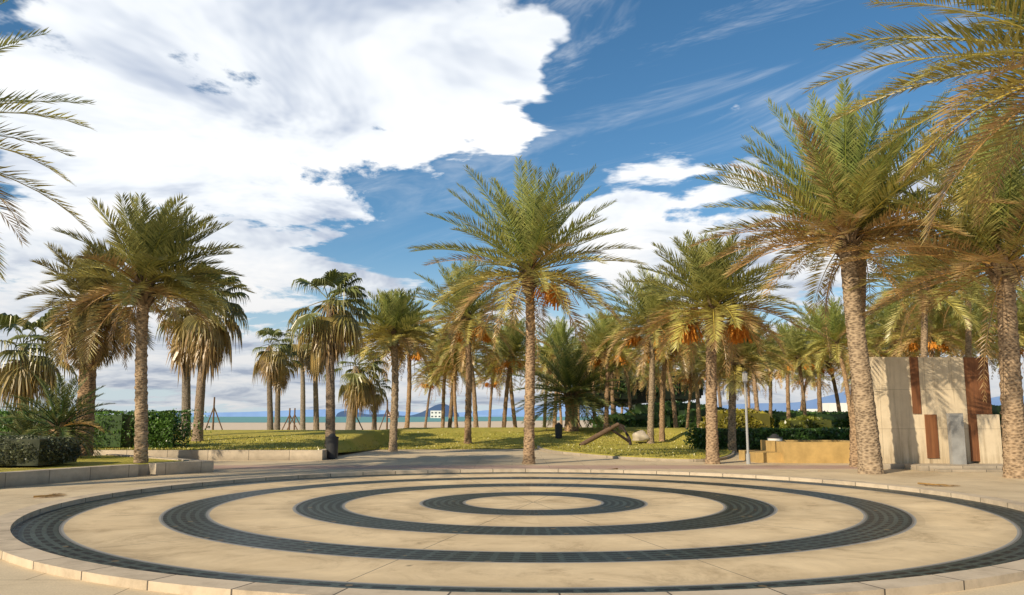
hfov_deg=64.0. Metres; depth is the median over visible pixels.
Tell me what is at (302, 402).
small fan palm
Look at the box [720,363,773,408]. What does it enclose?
palm
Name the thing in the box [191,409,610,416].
sea
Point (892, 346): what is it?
palm
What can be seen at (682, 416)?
shrub belt
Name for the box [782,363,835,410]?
palm
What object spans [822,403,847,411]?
building
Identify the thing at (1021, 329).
palm
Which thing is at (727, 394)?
palm
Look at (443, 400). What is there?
palm
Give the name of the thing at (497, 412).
mountain
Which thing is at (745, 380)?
lamp post
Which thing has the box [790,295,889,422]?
palm
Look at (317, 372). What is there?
fan palm
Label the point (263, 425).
ground
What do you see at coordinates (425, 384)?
palm
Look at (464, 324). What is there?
palm
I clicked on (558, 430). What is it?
bin
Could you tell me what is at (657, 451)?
grass tufts
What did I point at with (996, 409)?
shrub belt
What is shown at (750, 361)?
palm
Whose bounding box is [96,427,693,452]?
lawn
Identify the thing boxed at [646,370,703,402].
tree
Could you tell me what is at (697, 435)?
hedge
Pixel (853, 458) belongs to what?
palm
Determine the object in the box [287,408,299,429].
beach post
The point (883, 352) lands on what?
palm
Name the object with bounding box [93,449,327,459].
lawn retaining wall
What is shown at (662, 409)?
palm
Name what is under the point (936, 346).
palm
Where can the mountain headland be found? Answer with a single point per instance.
(421, 414)
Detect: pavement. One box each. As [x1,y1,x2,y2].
[0,449,1023,594]
[11,472,1023,592]
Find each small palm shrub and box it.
[0,370,118,458]
[0,394,70,434]
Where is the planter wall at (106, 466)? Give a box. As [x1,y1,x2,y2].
[0,454,213,487]
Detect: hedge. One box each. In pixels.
[0,408,211,448]
[683,427,849,451]
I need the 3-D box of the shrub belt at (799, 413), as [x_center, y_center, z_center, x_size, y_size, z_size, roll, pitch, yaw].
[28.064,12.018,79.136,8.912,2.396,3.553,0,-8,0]
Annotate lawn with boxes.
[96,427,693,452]
[537,444,734,461]
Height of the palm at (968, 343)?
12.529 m
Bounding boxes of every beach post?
[205,397,222,429]
[282,408,297,429]
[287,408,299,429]
[379,401,390,429]
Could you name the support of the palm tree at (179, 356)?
on the lawn at (358, 438)
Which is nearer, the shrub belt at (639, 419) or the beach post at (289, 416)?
the shrub belt at (639, 419)
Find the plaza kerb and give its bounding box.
[0,469,1023,594]
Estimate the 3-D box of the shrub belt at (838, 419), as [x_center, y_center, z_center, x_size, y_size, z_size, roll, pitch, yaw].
[25.383,9.502,61.256,7.482,2.198,3.566,0,-8,0]
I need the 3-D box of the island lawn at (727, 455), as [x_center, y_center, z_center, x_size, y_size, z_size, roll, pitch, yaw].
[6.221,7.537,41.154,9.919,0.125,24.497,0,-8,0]
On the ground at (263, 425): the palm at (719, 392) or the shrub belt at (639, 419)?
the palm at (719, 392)
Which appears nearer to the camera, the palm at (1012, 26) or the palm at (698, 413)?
the palm at (1012, 26)
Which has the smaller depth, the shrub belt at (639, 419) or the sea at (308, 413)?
the shrub belt at (639, 419)
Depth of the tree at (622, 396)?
88.59 m
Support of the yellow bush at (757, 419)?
on the lawn at (358, 438)
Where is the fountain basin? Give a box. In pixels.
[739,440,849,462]
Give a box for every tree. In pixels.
[581,370,646,410]
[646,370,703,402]
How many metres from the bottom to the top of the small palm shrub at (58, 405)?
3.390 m
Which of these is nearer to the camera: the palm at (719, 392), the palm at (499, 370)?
the palm at (499, 370)
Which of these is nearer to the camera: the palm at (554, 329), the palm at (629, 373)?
the palm at (554, 329)
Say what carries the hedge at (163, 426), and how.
on the lawn at (358, 438)
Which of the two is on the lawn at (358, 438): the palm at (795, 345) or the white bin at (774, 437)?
the palm at (795, 345)
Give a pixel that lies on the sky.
(327, 133)
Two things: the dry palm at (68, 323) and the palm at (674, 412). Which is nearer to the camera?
the dry palm at (68, 323)
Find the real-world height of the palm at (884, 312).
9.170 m
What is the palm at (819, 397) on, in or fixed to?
on the ground at (263, 425)
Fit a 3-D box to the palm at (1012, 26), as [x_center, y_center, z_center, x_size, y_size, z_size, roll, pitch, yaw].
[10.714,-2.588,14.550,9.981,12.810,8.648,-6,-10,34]
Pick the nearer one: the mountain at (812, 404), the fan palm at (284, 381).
the fan palm at (284, 381)
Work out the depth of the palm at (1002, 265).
21.85 m
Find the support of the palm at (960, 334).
on the lawn at (358, 438)
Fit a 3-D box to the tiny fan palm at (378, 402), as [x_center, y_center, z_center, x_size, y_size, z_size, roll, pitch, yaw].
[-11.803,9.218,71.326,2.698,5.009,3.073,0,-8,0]
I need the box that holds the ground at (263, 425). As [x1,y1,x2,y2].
[178,420,592,429]
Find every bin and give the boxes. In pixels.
[326,433,338,458]
[555,422,562,438]
[767,434,782,440]
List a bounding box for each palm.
[0,0,95,281]
[0,308,77,411]
[15,241,171,455]
[38,191,255,462]
[251,327,295,429]
[263,344,301,429]
[278,321,312,429]
[287,269,370,447]
[300,331,339,429]
[322,346,388,429]
[346,287,439,451]
[368,375,391,429]
[371,302,444,427]
[406,155,644,463]
[411,326,482,427]
[411,356,450,427]
[413,254,525,443]
[420,329,490,427]
[420,336,488,427]
[427,302,513,426]
[465,353,521,426]
[475,311,547,426]
[475,325,543,426]
[509,330,634,431]
[519,338,572,426]
[525,315,591,426]
[535,374,562,426]
[560,371,598,426]
[565,304,648,433]
[570,327,628,420]
[574,311,640,413]
[591,264,705,443]
[601,339,658,409]
[622,294,706,440]
[622,325,700,427]
[626,229,807,463]
[630,353,678,401]
[655,320,717,427]
[667,350,705,427]
[688,76,1023,473]
[688,318,783,452]
[694,348,741,406]
[702,310,798,410]
[705,381,753,401]
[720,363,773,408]
[739,332,803,417]
[755,132,953,466]
[756,319,829,418]
[763,323,838,415]
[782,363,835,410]
[789,301,847,411]
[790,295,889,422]
[795,327,849,411]
[800,0,1023,244]
[818,83,1023,478]
[830,313,919,376]
[830,342,891,392]
[843,312,932,356]
[865,229,1017,356]
[865,287,938,356]
[876,292,987,356]
[900,232,1023,356]
[907,295,981,356]
[919,299,1022,371]
[935,284,1023,379]
[976,309,1023,373]
[985,292,1023,368]
[986,279,1023,372]
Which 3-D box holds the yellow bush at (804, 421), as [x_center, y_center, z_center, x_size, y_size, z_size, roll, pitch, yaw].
[15.799,7.192,43.913,2.983,1.841,2.340,0,-8,0]
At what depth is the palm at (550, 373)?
79.47 m
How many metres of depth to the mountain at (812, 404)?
6445.90 m
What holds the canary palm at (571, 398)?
on the lawn at (358, 438)
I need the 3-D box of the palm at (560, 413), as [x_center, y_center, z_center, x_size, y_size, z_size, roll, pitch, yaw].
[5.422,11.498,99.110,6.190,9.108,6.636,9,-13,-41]
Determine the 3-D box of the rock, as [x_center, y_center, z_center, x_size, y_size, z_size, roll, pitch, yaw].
[7.103,7.589,45.071,0.966,0.563,0.867,0,-8,0]
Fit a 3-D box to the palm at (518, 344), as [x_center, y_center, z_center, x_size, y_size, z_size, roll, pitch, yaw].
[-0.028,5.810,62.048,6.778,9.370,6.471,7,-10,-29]
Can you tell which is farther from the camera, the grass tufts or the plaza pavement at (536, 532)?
the grass tufts
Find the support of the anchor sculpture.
on the island lawn at (727, 455)
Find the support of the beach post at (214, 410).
on the lawn at (358, 438)
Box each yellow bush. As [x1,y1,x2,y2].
[698,407,774,428]
[776,415,833,428]
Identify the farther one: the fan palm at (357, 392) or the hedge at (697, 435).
the fan palm at (357, 392)
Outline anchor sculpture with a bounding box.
[579,422,631,445]
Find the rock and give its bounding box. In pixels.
[632,430,649,440]
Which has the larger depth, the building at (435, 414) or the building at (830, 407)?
the building at (435, 414)
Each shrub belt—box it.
[589,411,672,427]
[625,400,704,419]
[677,406,727,427]
[759,409,795,427]
[780,410,824,416]
[807,410,849,427]
[992,405,1001,425]
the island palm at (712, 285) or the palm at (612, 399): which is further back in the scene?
the palm at (612, 399)
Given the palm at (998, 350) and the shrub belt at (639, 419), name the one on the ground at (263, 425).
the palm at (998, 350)
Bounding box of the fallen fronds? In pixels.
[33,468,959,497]
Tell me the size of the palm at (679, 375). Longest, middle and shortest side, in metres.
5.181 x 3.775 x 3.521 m
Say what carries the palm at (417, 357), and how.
on the lawn at (358, 438)
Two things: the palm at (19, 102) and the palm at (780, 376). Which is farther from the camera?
the palm at (780, 376)
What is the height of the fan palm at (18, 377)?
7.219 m
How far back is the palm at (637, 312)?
45.28 m
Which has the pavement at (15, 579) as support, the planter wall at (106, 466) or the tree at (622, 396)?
the planter wall at (106, 466)
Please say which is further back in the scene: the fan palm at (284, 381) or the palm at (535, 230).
the fan palm at (284, 381)
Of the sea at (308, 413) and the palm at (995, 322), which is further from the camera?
the sea at (308, 413)
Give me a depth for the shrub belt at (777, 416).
69.97 m
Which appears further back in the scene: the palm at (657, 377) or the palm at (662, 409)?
the palm at (657, 377)
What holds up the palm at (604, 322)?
on the lawn at (358, 438)
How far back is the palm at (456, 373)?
59.49 m
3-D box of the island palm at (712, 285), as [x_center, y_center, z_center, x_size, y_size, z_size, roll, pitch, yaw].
[7.093,1.628,28.509,6.248,8.281,5.855,0,-8,0]
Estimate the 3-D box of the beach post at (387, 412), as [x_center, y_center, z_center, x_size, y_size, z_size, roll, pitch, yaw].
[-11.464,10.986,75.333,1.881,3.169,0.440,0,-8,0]
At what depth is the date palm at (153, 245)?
23.53 m
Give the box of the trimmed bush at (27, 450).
[0,434,89,467]
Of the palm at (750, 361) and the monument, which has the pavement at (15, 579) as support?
the monument
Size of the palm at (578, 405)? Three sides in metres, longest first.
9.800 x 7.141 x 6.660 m
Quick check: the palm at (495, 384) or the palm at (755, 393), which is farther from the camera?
the palm at (495, 384)
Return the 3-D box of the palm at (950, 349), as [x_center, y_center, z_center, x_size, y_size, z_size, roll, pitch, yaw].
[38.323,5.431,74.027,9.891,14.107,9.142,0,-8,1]
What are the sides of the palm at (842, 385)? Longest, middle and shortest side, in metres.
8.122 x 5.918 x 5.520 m
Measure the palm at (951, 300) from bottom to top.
11.270 m
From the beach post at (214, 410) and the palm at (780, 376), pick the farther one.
the beach post at (214, 410)
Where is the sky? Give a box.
[0,0,1023,414]
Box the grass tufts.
[94,431,728,457]
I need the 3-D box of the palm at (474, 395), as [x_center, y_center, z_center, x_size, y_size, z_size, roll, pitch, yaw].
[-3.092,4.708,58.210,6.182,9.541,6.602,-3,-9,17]
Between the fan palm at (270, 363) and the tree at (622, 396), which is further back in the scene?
the tree at (622, 396)
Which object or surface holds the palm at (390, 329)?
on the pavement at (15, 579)
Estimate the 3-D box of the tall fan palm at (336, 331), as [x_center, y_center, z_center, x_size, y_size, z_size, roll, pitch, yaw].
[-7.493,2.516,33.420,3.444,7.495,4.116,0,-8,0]
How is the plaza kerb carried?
on the plaza pavement at (536, 532)
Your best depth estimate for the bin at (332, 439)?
31.02 m
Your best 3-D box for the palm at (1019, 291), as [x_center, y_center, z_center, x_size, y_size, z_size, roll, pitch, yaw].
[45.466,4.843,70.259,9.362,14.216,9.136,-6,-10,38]
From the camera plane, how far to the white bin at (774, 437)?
30.45 m
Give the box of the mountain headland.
[336,404,458,416]
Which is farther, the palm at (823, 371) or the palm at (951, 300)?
the palm at (823, 371)
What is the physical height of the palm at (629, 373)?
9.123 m
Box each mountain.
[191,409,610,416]
[458,404,627,414]
[717,392,1023,411]
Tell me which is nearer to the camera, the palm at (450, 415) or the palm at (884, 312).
the palm at (884, 312)
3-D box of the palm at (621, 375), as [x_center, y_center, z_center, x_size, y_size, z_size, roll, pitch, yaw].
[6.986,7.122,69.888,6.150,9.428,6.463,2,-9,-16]
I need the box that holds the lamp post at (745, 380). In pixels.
[742,371,750,463]
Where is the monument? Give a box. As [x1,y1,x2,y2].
[869,357,1002,471]
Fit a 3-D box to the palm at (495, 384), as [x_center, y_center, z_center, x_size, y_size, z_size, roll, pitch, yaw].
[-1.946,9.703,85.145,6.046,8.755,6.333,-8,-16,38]
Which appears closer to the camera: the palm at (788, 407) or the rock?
the rock
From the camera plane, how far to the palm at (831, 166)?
23.50 m
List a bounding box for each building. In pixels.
[430,411,440,417]
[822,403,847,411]
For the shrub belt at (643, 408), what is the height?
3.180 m
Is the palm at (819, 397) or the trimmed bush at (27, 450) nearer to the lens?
the trimmed bush at (27, 450)
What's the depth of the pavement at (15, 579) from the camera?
23.20 m
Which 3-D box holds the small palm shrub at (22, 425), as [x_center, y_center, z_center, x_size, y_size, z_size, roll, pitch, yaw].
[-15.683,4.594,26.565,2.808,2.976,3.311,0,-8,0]
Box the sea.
[175,417,592,421]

